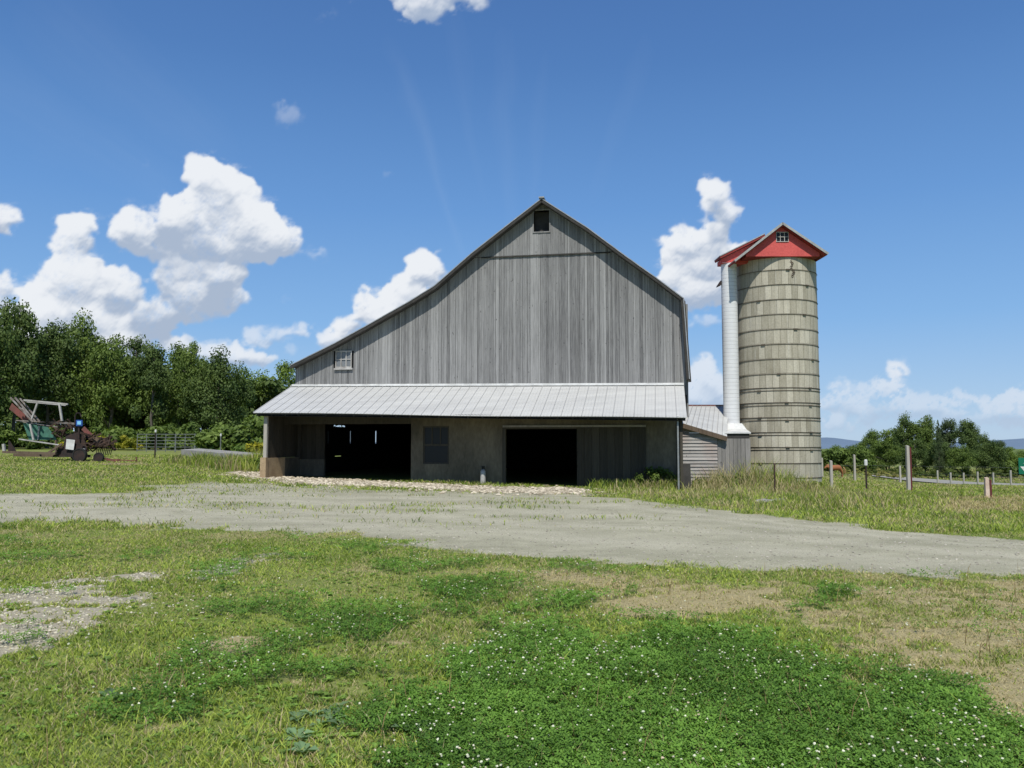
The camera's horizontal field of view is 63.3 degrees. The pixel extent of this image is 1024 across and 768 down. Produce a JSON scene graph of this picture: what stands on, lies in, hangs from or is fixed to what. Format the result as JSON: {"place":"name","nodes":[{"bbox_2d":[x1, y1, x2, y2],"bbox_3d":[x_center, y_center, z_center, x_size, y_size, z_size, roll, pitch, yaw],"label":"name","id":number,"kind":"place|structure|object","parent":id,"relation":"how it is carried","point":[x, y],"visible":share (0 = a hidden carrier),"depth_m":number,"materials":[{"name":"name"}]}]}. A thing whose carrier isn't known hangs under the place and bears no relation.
{"place":"outdoors","nodes":[
{"label":"outdoors","id":0,"kind":"place"},
{"bbox_2d":[0,447,1023,767],"bbox_3d":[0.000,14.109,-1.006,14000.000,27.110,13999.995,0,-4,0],"label":"ground","id":1,"kind":"structure","parent":0,"point":[742,527],"depth_m":12.17,"materials":[{"name":"grey gravel"}]},
{"bbox_2d":[0,315,44,422],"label":"broadleaf tree","id":2,"kind":"object","parent":1,"relation":"on","point":[11,380],"visible":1,"depth_m":84.57,"materials":[{"name":"green plant"}]},
{"bbox_2d":[0,297,49,447],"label":"broadleaf tree","id":3,"kind":"object","parent":1,"relation":"on","point":[23,323],"visible":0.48,"depth_m":87.86,"materials":[{"name":"green plant"}]},
{"bbox_2d":[19,317,90,447],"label":"broadleaf tree","id":4,"kind":"object","parent":1,"relation":"on","point":[61,345],"visible":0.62,"depth_m":91.47,"materials":[{"name":"green plant"}]},
{"bbox_2d":[2,397,136,461],"bbox_3d":[-23.011,2.389,43.360,7.328,3.391,1.960,0,-4,0],"label":"hay loader","id":5,"kind":"object","parent":1,"relation":"on","point":[74,446],"visible":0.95,"depth_m":42.99,"materials":[{"name":"red paint"}]},
{"bbox_2d":[51,307,107,432],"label":"broadleaf tree","id":6,"kind":"object","parent":1,"relation":"on","point":[86,332],"visible":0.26,"depth_m":95.86,"materials":[{"name":"green plant"}]},
{"bbox_2d":[65,333,149,447],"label":"broadleaf tree","id":7,"kind":"object","parent":1,"relation":"on","point":[114,391],"visible":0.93,"depth_m":92.04,"materials":[{"name":"green plant"}]},
{"bbox_2d":[94,463,144,464],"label":"bare earth","id":8,"kind":"structure","parent":1,"relation":"on","point":[119,464],"depth_m":39.67,"materials":[{"name":"brown soil"}]},
{"bbox_2d":[0,414,263,450],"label":"undergrowth","id":9,"kind":"object","parent":1,"relation":"on","point":[249,430],"visible":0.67,"depth_m":78.26,"materials":[{"name":"green plant"}]},
{"bbox_2d":[104,334,165,431],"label":"broadleaf tree","id":10,"kind":"object","parent":1,"relation":"on","point":[136,342],"visible":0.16,"depth_m":100.10,"materials":[{"name":"green plant"}]},
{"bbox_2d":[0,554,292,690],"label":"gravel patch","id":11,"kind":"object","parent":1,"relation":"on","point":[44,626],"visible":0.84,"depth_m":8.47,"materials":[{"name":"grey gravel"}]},
{"bbox_2d":[0,328,292,447],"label":"woodland","id":12,"kind":"object","parent":1,"relation":"on","point":[273,387],"visible":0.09,"depth_m":101.05,"materials":[{"name":"green plant"}]},
{"bbox_2d":[127,340,175,448],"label":"broadleaf tree","id":13,"kind":"object","parent":1,"relation":"on","point":[154,376],"visible":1,"depth_m":89.77,"materials":[{"name":"green plant"}]},
{"bbox_2d":[154,430,156,456],"bbox_3d":[-22.290,3.760,51.864,0.116,1.818,0.116,-2,-5,27],"label":"fence post","id":14,"kind":"object","parent":1,"relation":"on","point":[155,444],"visible":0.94,"depth_m":51.82,"materials":[{"name":"metal"}]},
{"bbox_2d":[58,432,262,452],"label":"goldenrod","id":15,"kind":"object","parent":1,"relation":"on","point":[125,441],"visible":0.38,"depth_m":75.09,"materials":[{"name":"green plant"}]},
{"bbox_2d":[137,434,196,451],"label":"corral fence","id":16,"kind":"object","parent":1,"relation":"on","point":[165,440],"visible":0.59,"depth_m":70.31,"materials":[{"name":"metal"}]},
{"bbox_2d":[141,340,208,427],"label":"broadleaf tree","id":17,"kind":"object","parent":1,"relation":"on","point":[173,387],"visible":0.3,"depth_m":96.88,"materials":[{"name":"green plant"}]},
{"bbox_2d":[174,341,209,425],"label":"broadleaf tree","id":18,"kind":"object","parent":1,"relation":"on","point":[190,359],"visible":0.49,"depth_m":91.59,"materials":[{"name":"green plant"}]},
{"bbox_2d":[155,444,265,472],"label":"strip weeds","id":19,"kind":"object","parent":1,"relation":"on","point":[234,462],"visible":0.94,"depth_m":38.42,"materials":[{"name":"green plant"}]},
{"bbox_2d":[175,344,256,427],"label":"broadleaf tree","id":20,"kind":"object","parent":1,"relation":"on","point":[219,377],"visible":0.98,"depth_m":89.71,"materials":[{"name":"green plant"}]},
{"bbox_2d":[181,448,258,456],"bbox_3d":[-14.824,3.911,43.282,1.492,1.047,10.838,4,-6,-44],"label":"concrete strip","id":21,"kind":"object","parent":1,"relation":"on","point":[194,451],"visible":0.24,"depth_m":44.00,"materials":[{"name":"grey concrete"}]},
{"bbox_2d":[195,444,260,464],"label":"tall weeds","id":22,"kind":"object","parent":1,"relation":"on","point":[240,449],"visible":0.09,"depth_m":47.89,"materials":[{"name":"green plant"}]},
{"bbox_2d":[221,367,275,418],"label":"broadleaf tree","id":23,"kind":"object","parent":1,"relation":"on","point":[258,380],"visible":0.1,"depth_m":103.17,"materials":[{"name":"green plant"}]},
{"bbox_2d":[98,687,442,751],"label":"burdock leaves","id":24,"kind":"object","parent":1,"relation":"on","point":[300,745],"visible":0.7,"depth_m":4.96,"materials":[{"name":"green leaves"}]},
{"bbox_2d":[259,359,295,416],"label":"broadleaf tree","id":25,"kind":"object","parent":1,"relation":"on","point":[284,371],"visible":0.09,"depth_m":107.52,"materials":[{"name":"green plant"}]},
{"bbox_2d":[208,470,629,496],"bbox_3d":[-4.983,3.709,31.545,19.184,0.522,7.523,-2,-5,28],"label":"stone border","id":26,"kind":"object","parent":1,"relation":"on","point":[530,490],"visible":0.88,"depth_m":30.14,"materials":[{"name":"beige stone"}]},
{"bbox_2d":[253,196,690,489],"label":"barn","id":27,"kind":"structure","parent":1,"relation":"on","point":[541,333],"depth_m":34.07,"materials":[{"name":"grey wood"}]},
{"bbox_2d":[334,351,352,369],"bbox_3d":[-7.234,-1.024,35.624,0.836,0.817,0.100,-1,-4,10],"label":"window","id":28,"kind":"structure","parent":27,"relation":"in","point":[343,359],"depth_m":35.64,"materials":[{"name":"white paint"}]},
{"bbox_2d":[423,426,448,463],"bbox_3d":[-3.028,2.440,33.216,1.073,1.514,0.050,-1,-4,10],"label":"window","id":29,"kind":"structure","parent":27,"relation":"in","point":[435,438],"depth_m":33.22,"materials":[{"name":"grey glass"}]},
{"bbox_2d":[577,427,645,485],"bbox_3d":[3.808,2.781,31.886,2.634,2.233,0.038,-1,-4,10],"label":"sliding door","id":30,"kind":"structure","parent":27,"relation":"in","point":[612,458],"depth_m":31.88,"materials":[{"name":"grey wood"}]},
{"bbox_2d":[480,466,485,484],"bbox_3d":[-1.135,3.580,32.486,0.216,0.730,0.216,0,-4,0],"label":"gas cylinder","id":31,"kind":"object","parent":1,"relation":"on","point":[482,475],"visible":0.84,"depth_m":32.40,"materials":[{"name":"white paint"}]},
{"bbox_2d":[0,530,1020,767],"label":"broadleaf weeds","id":32,"kind":"object","parent":1,"relation":"on","point":[330,678],"visible":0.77,"depth_m":5.87,"materials":[{"name":"green plant"}]},
{"bbox_2d":[0,530,1023,767],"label":"clover","id":33,"kind":"object","parent":1,"relation":"on","point":[582,730],"depth_m":5.37,"materials":[{"name":"green plant"}]},
{"bbox_2d":[1,481,1023,580],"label":"track pebbles","id":34,"kind":"object","parent":1,"relation":"on","point":[586,531],"visible":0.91,"depth_m":15.80,"materials":[{"name":"stone"}]},
{"bbox_2d":[5,548,1023,767],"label":"seed stalks","id":35,"kind":"object","parent":1,"relation":"on","point":[479,659],"visible":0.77,"depth_m":6.08,"materials":[{"name":"beige plant"}]},
{"bbox_2d":[406,478,691,488],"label":"wall weeds","id":36,"kind":"object","parent":1,"relation":"on","point":[593,483],"depth_m":31.24,"materials":[{"name":"green plant"}]},
{"bbox_2d":[634,466,679,483],"bbox_3d":[5.659,3.500,31.417,2.136,0.886,1.024,0,-4,0],"label":"burdock bush","id":37,"kind":"object","parent":1,"relation":"on","point":[656,474],"visible":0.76,"depth_m":31.31,"materials":[{"name":"green plant"}]},
{"bbox_2d":[683,464,690,489],"bbox_3d":[6.316,3.396,30.226,0.375,0.985,0.505,0,-4,6],"label":"feed trough","id":38,"kind":"object","parent":1,"relation":"on","point":[686,474],"visible":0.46,"depth_m":30.12,"materials":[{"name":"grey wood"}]},
{"bbox_2d":[682,405,750,483],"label":"shed","id":39,"kind":"structure","parent":1,"relation":"on","point":[707,445],"depth_m":31.78,"materials":[{"name":"metal"}]},
{"bbox_2d":[694,472,822,486],"bbox_3d":[9.223,3.652,31.099,5.007,0.692,1.629,0,-4,0],"label":"reed clump","id":40,"kind":"object","parent":1,"relation":"on","point":[737,479],"visible":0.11,"depth_m":30.66,"materials":[{"name":"green plant"}]},
{"bbox_2d":[714,222,828,481],"bbox_3d":[10.439,-1.001,34.636,4.951,10.909,5.055,0,-4,0],"label":"silo","id":41,"kind":"object","parent":1,"relation":"on","point":[767,283],"visible":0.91,"depth_m":33.75,"materials":[{"name":"concrete"}]},
{"bbox_2d":[776,232,788,241],"bbox_3d":[10.991,-5.980,33.764,0.508,0.413,0.060,0,-4,0],"label":"window","id":42,"kind":"structure","parent":41,"relation":"in","point":[780,236],"depth_m":33.78,"materials":[{"name":"white paint"}]},
{"bbox_2d":[774,463,775,491],"bbox_3d":[8.662,3.163,27.365,0.045,1.086,0.045,1,-4,-8],"label":"fence post","id":43,"kind":"object","parent":1,"relation":"on","point":[774,479],"visible":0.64,"depth_m":27.34,"materials":[{"name":"wood"}]},
{"bbox_2d":[586,457,1023,510],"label":"tall grass","id":44,"kind":"structure","parent":1,"relation":"on","point":[764,480],"depth_m":26.95,"materials":[{"name":"green plant"}]},
{"bbox_2d":[829,460,832,488],"bbox_3d":[11.912,3.409,30.979,0.100,1.107,0.100,0,-4,-2],"label":"fence post","id":45,"kind":"object","parent":1,"relation":"on","point":[830,471],"visible":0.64,"depth_m":30.95,"materials":[{"name":"grey wood"}]},
{"bbox_2d":[825,444,841,450],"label":"broadleaf tree","id":46,"kind":"object","parent":1,"relation":"on","point":[835,447],"visible":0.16,"depth_m":158.17,"materials":[{"name":"green plant"}]},
{"bbox_2d":[824,464,844,476],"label":"cow","id":47,"kind":"object","parent":1,"relation":"on","point":[837,467],"visible":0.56,"depth_m":87.42},
{"bbox_2d":[853,455,855,480],"bbox_3d":[17.088,4.205,41.416,0.100,1.360,0.100,0,-4,-4],"label":"fence post","id":48,"kind":"object","parent":1,"relation":"on","point":[854,469],"visible":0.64,"depth_m":41.39,"materials":[{"name":"white wood"}]},
{"bbox_2d":[845,445,874,457],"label":"broadleaf tree","id":49,"kind":"object","parent":1,"relation":"on","point":[853,447],"visible":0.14,"depth_m":154.05,"materials":[{"name":"green plant"}]},
{"bbox_2d":[864,459,867,488],"bbox_3d":[12.942,3.338,30.329,0.120,1.161,0.114,0,-4,-2],"label":"fence post","id":50,"kind":"object","parent":1,"relation":"on","point":[865,463],"visible":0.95,"depth_m":30.32,"materials":[{"name":"metal"}]},
{"bbox_2d":[854,429,884,459],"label":"broadleaf tree","id":51,"kind":"object","parent":1,"relation":"on","point":[867,440],"visible":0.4,"depth_m":160.97,"materials":[{"name":"green plant"}]},
{"bbox_2d":[842,468,903,477],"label":"yellow weeds","id":52,"kind":"object","parent":1,"relation":"on","point":[878,472],"visible":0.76,"depth_m":111.97,"materials":[{"name":"green plant"}]},
{"bbox_2d":[867,440,902,469],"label":"broadleaf tree","id":53,"kind":"object","parent":1,"relation":"on","point":[884,446],"visible":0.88,"depth_m":145.15,"materials":[{"name":"green plant"}]},
{"bbox_2d":[871,427,898,470],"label":"broadleaf tree","id":54,"kind":"object","parent":1,"relation":"on","point":[888,438],"visible":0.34,"depth_m":159.08,"materials":[{"name":"green plant"}]},
{"bbox_2d":[899,466,901,482],"bbox_3d":[27.913,6.650,59.679,0.120,1.542,0.120,0,-4,5],"label":"fence post","id":55,"kind":"object","parent":1,"relation":"on","point":[900,474],"visible":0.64,"depth_m":59.66,"materials":[{"name":"grey wood"}]},
{"bbox_2d":[892,412,916,458],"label":"broadleaf tree","id":56,"kind":"object","parent":1,"relation":"on","point":[902,438],"visible":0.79,"depth_m":154.06,"materials":[{"name":"green plant"}]},
{"bbox_2d":[905,445,912,490],"bbox_3d":[14.279,3.053,29.870,0.170,1.679,0.110,0,-4,-6],"label":"fence post","id":57,"kind":"object","parent":1,"relation":"on","point":[908,468],"visible":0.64,"depth_m":29.83,"materials":[{"name":"grey wood"}]},
{"bbox_2d":[896,438,933,470],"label":"broadleaf tree","id":58,"kind":"object","parent":1,"relation":"on","point":[919,456],"visible":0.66,"depth_m":139.11,"materials":[{"name":"green plant"}]},
{"bbox_2d":[906,414,937,471],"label":"broadleaf tree","id":59,"kind":"object","parent":1,"relation":"on","point":[925,431],"visible":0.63,"depth_m":152.05,"materials":[{"name":"green plant"}]},
{"bbox_2d":[821,447,1023,474],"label":"hedgerow","id":60,"kind":"object","parent":1,"relation":"on","point":[839,456],"visible":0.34,"depth_m":138.26,"materials":[{"name":"green plant"}]},
{"bbox_2d":[822,467,1023,483],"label":"pasture grass","id":61,"kind":"structure","parent":1,"relation":"on","point":[838,473],"depth_m":119.15,"materials":[{"name":"green plant"}]},
{"bbox_2d":[840,462,1023,477],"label":"roadside scrub","id":62,"kind":"object","parent":1,"relation":"on","point":[916,471],"visible":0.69,"depth_m":126.23,"materials":[{"name":"green plant"}]},
{"bbox_2d":[922,441,955,470],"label":"broadleaf tree","id":63,"kind":"object","parent":1,"relation":"on","point":[930,454],"visible":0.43,"depth_m":134.53,"materials":[{"name":"green plant"}]},
{"bbox_2d":[933,420,946,473],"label":"spruce tree","id":64,"kind":"object","parent":1,"relation":"on","point":[937,461],"visible":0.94,"depth_m":131.45,"materials":[{"name":"green plant"}]},
{"bbox_2d":[934,417,958,450],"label":"broadleaf tree","id":65,"kind":"object","parent":1,"relation":"on","point":[947,427],"visible":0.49,"depth_m":147.35,"materials":[{"name":"green plant"}]},
{"bbox_2d":[944,444,978,477],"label":"broadleaf tree","id":66,"kind":"object","parent":1,"relation":"on","point":[962,459],"visible":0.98,"depth_m":126.91,"materials":[{"name":"green plant"}]},
{"bbox_2d":[949,418,979,458],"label":"broadleaf tree","id":67,"kind":"object","parent":1,"relation":"on","point":[966,433],"visible":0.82,"depth_m":142.36,"materials":[{"name":"green plant"}]},
{"bbox_2d":[972,425,982,473],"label":"broadleaf tree","id":68,"kind":"object","parent":1,"relation":"on","point":[977,430],"visible":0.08,"depth_m":145.40,"materials":[{"name":"green plant"}]},
{"bbox_2d":[936,470,1023,484],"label":"roadside fence","id":69,"kind":"object","parent":1,"relation":"on","point":[1010,473],"visible":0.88,"depth_m":87.48,"materials":[{"name":"grey wood"}]},
{"bbox_2d":[973,431,994,468],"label":"broadleaf tree","id":70,"kind":"object","parent":1,"relation":"on","point":[983,439],"visible":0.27,"depth_m":137.55,"materials":[{"name":"green plant"}]},
{"bbox_2d":[984,477,991,497],"bbox_3d":[14.684,3.223,25.612,0.186,0.681,0.120,0,-4,5],"label":"fence post","id":71,"kind":"object","parent":1,"relation":"on","point":[987,487],"visible":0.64,"depth_m":25.56,"materials":[{"name":"wood"}]},
{"bbox_2d":[971,439,1010,476],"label":"broadleaf tree","id":72,"kind":"object","parent":1,"relation":"on","point":[987,454],"visible":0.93,"depth_m":132.23,"materials":[{"name":"green plant"}]},
{"bbox_2d":[995,440,1006,463],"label":"broadleaf tree","id":73,"kind":"object","parent":1,"relation":"on","point":[1001,443],"visible":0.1,"depth_m":139.16,"materials":[{"name":"green plant"}]},
{"bbox_2d":[1004,446,1023,463],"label":"broadleaf tree","id":74,"kind":"object","parent":1,"relation":"on","point":[1013,457],"visible":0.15,"depth_m":141.99,"materials":[{"name":"green plant"}]},
{"bbox_2d":[1018,458,1023,473],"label":"arrow sign","id":75,"kind":"object","parent":1,"relation":"on","point":[1021,465],"visible":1,"depth_m":37.77,"materials":[{"name":"green metal"}]},
{"bbox_2d":[0,520,1023,767],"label":"short grass","id":76,"kind":"structure","parent":0,"point":[150,758],"depth_m":7.39,"materials":[{"name":"green plant"}]},
{"bbox_2d":[0,0,1023,427],"bbox_3d":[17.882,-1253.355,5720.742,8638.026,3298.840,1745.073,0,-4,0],"label":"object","id":77,"kind":"structure","parent":0,"point":[210,234],"depth_m":5999.12,"materials":[{"name":"white"}]},
{"bbox_2d":[0,454,1023,532],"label":"field grass","id":78,"kind":"structure","parent":0,"point":[39,462],"depth_m":25.17,"materials":[{"name":"green plant"}]},
{"bbox_2d":[375,437,1023,448],"bbox_3d":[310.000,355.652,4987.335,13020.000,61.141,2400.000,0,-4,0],"label":"hills","id":79,"kind":"structure","parent":0,"point":[827,442],"depth_m":4080.60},
{"bbox_2d":[872,475,1023,484],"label":"road","id":80,"kind":"structure","parent":0,"point":[934,480],"depth_m":108.77,"materials":[{"name":"grey asphalt"}]}
]}

